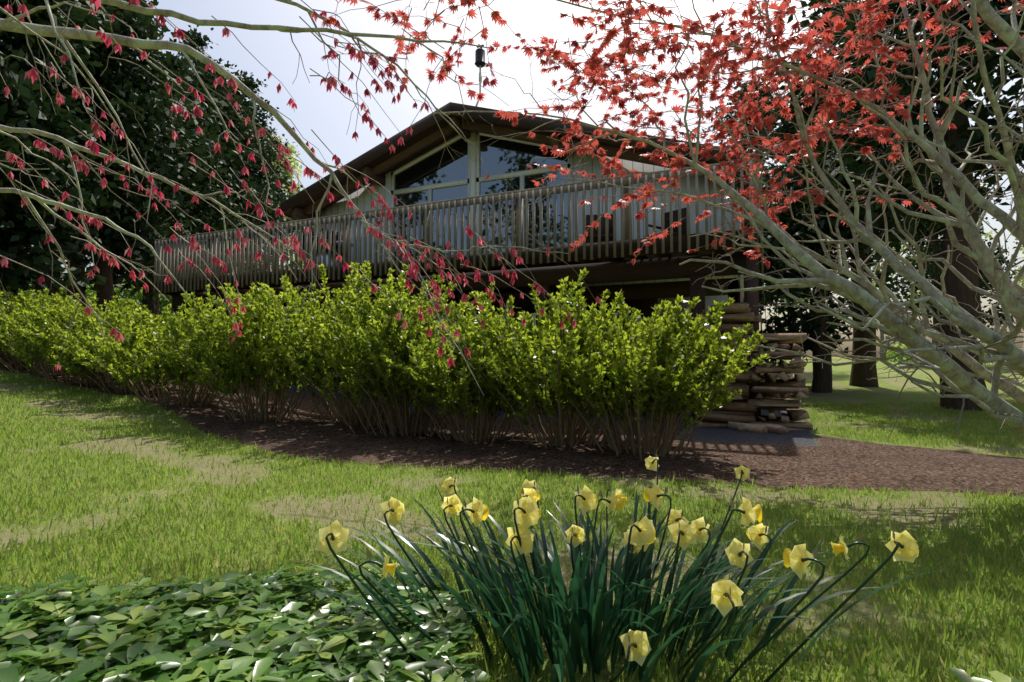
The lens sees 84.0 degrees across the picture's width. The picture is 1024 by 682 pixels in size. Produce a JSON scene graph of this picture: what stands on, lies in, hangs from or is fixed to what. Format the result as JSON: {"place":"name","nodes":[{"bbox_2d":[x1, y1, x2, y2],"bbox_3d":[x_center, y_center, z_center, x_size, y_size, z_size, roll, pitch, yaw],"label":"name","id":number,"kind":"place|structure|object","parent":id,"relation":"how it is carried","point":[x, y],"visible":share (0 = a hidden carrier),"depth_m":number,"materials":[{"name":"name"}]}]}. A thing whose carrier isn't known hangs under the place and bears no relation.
{"place":"outdoors","nodes":[
{"label":"outdoors","id":0,"kind":"place"},
{"bbox_2d":[0,355,1023,681],"bbox_3d":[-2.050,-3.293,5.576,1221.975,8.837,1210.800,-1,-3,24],"label":"terrain","id":1,"kind":"structure","parent":0,"point":[804,459],"depth_m":4.46,"materials":[{"name":"green plant"}]},
{"bbox_2d":[29,273,205,322],"bbox_3d":[-19.042,-1.989,27.531,11.644,2.749,1.942,2,-3,-38],"label":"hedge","id":2,"kind":"object","parent":1,"relation":"on","point":[137,298],"visible":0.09,"depth_m":27.55,"materials":[{"name":"green plant"}]},
{"bbox_2d":[0,0,312,318],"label":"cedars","id":3,"kind":"object","parent":1,"relation":"on","point":[146,95],"depth_m":15.33,"materials":[{"name":"green plant"}]},
{"bbox_2d":[0,0,567,394],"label":"branches","id":4,"kind":"object","parent":1,"relation":"on","point":[18,26],"depth_m":3.07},
{"bbox_2d":[0,0,594,332],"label":"maple sprays","id":5,"kind":"object","parent":4,"relation":"attached to","point":[81,155],"visible":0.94,"depth_m":3.22,"materials":[{"name":"brown plant"}]},
{"bbox_2d":[0,0,600,370],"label":"red leaves","id":6,"kind":"object","parent":4,"relation":"attached to","point":[32,74],"visible":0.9,"depth_m":3.18,"materials":[{"name":"red plant"}]},
{"bbox_2d":[0,259,770,459],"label":"shrubs","id":7,"kind":"object","parent":1,"relation":"on","point":[546,326],"depth_m":6.33,"materials":[{"name":"green plant"}]},
{"bbox_2d":[153,158,763,420],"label":"deck with railing","id":8,"kind":"structure","parent":1,"relation":"on","point":[608,261],"depth_m":9.33,"materials":[{"name":"grey wood"}]},
{"bbox_2d":[189,251,284,277],"bbox_3d":[-6.535,-1.633,13.624,1.800,0.758,1.500,-1,-3,24],"label":"deck picnic table","id":9,"kind":"object","parent":8,"relation":"on","point":[237,263],"visible":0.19,"depth_m":13.36,"materials":[{"name":"grey wood"}]},
{"bbox_2d":[293,228,353,267],"bbox_3d":[-4.245,-1.886,12.755,1.440,1.150,0.572,-1,-3,24],"label":"deck grill","id":10,"kind":"object","parent":8,"relation":"on","point":[327,232],"visible":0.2,"depth_m":12.55,"materials":[{"name":"black metal"}]},
{"bbox_2d":[586,208,686,242],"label":"patio chairs","id":11,"kind":"object","parent":8,"relation":"on","point":[666,223],"visible":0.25,"depth_m":10.23,"materials":[{"name":"wood"}]},
{"bbox_2d":[0,560,1023,681],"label":"ground cover plants","id":12,"kind":"object","parent":1,"relation":"on","point":[80,634],"visible":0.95,"depth_m":1.50,"materials":[{"name":"green plant"}]},
{"bbox_2d":[313,150,743,392],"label":"house walls","id":13,"kind":"structure","parent":1,"relation":"on","point":[644,297],"depth_m":11.02,"materials":[{"name":"grey wood"}]},
{"bbox_2d":[390,131,627,320],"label":"house window frames","id":14,"kind":"structure","parent":13,"relation":"in","point":[473,180],"depth_m":12.38,"materials":[{"name":"grey wood"}]},
{"bbox_2d":[361,135,624,402],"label":"windows","id":15,"kind":"structure","parent":14,"relation":"in","point":[501,156],"depth_m":12.32,"materials":[{"name":"clear glass"}]},
{"bbox_2d":[279,102,759,271],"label":"house roof","id":16,"kind":"structure","parent":13,"relation":"on","point":[378,163],"depth_m":11.98,"materials":[{"name":"brown wood"}]},
{"bbox_2d":[475,44,485,105],"bbox_3d":[-0.655,-5.417,11.729,0.239,1.387,0.238,1,-3,-20],"label":"weather station mast","id":17,"kind":"object","parent":16,"relation":"on","point":[480,63],"visible":0.74,"depth_m":11.69,"materials":[{"name":"black"}]},
{"bbox_2d":[67,129,1023,358],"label":"trees","id":18,"kind":"object","parent":1,"relation":"on","point":[299,171],"depth_m":39.87,"materials":[{"name":"green plant"}]},
{"bbox_2d":[247,459,949,681],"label":"daffodil","id":19,"kind":"object","parent":1,"relation":"on","point":[588,602],"depth_m":1.66,"materials":[{"name":"green plant"}]},
{"bbox_2d":[331,452,894,643],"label":"daffodil spathes","id":20,"kind":"object","parent":19,"relation":"attached to","point":[815,552],"visible":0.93,"depth_m":1.59,"materials":[{"name":"plant"}]},
{"bbox_2d":[315,456,918,665],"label":"daffodil petals","id":21,"kind":"object","parent":19,"relation":"attached to","point":[720,601],"visible":0.94,"depth_m":1.60,"materials":[{"name":"yellow plant"}]},
{"bbox_2d":[336,463,918,648],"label":"daffodil coronas","id":22,"kind":"object","parent":19,"relation":"attached to","point":[621,502],"visible":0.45,"depth_m":1.61,"materials":[{"name":"yellow plant"}]},
{"bbox_2d":[320,0,1023,442],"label":"maple","id":23,"kind":"object","parent":1,"relation":"on","point":[594,69],"depth_m":3.84,"materials":[{"name":"plant"}]},
{"bbox_2d":[328,0,1022,259],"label":"red maple leaves","id":24,"kind":"object","parent":23,"relation":"attached to","point":[713,28],"visible":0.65,"depth_m":4.14,"materials":[{"name":"red plant"}]},
{"bbox_2d":[694,302,812,433],"bbox_3d":[3.173,0.325,7.676,1.544,1.785,1.194,-1,-3,24],"label":"firewood stack","id":25,"kind":"object","parent":1,"relation":"on","point":[737,414],"visible":0.69,"depth_m":7.51,"materials":[{"name":"brown wood"}]},
{"bbox_2d":[702,0,1023,410],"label":"cedars","id":26,"kind":"object","parent":1,"relation":"on","point":[857,165],"depth_m":11.46,"materials":[{"name":"plant"}]},
{"bbox_2d":[886,334,933,361],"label":"deer fence posts","id":27,"kind":"object","parent":1,"relation":"on","point":[901,346],"visible":0.07,"depth_m":42.97,"materials":[{"name":"wood"}]},
{"bbox_2d":[885,344,995,363],"bbox_3d":[29.899,0.816,33.029,13.888,1.734,1.500,-1,-3,26],"label":"hedge","id":28,"kind":"object","parent":1,"relation":"on","point":[894,354],"visible":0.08,"depth_m":35.59,"materials":[{"name":"green plant"}]},
{"bbox_2d":[0,368,1023,681],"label":"lawn grass","id":29,"kind":"structure","parent":0,"point":[104,556],"depth_m":2.90,"materials":[{"name":"green plant"}]},
{"bbox_2d":[29,0,1023,356],"label":"sky","id":30,"kind":"structure","parent":0,"point":[328,114],"materials":[{"name":"white"}]},
{"bbox_2d":[760,302,808,333],"bbox_3d":[8.055,-0.582,16.516,1.538,0.916,1.626,-1,-3,24],"label":"landing railing","id":31,"kind":"object","parent":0,"point":[788,303],"visible":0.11,"depth_m":15.98,"materials":[{"name":"grey wood"}]}
]}

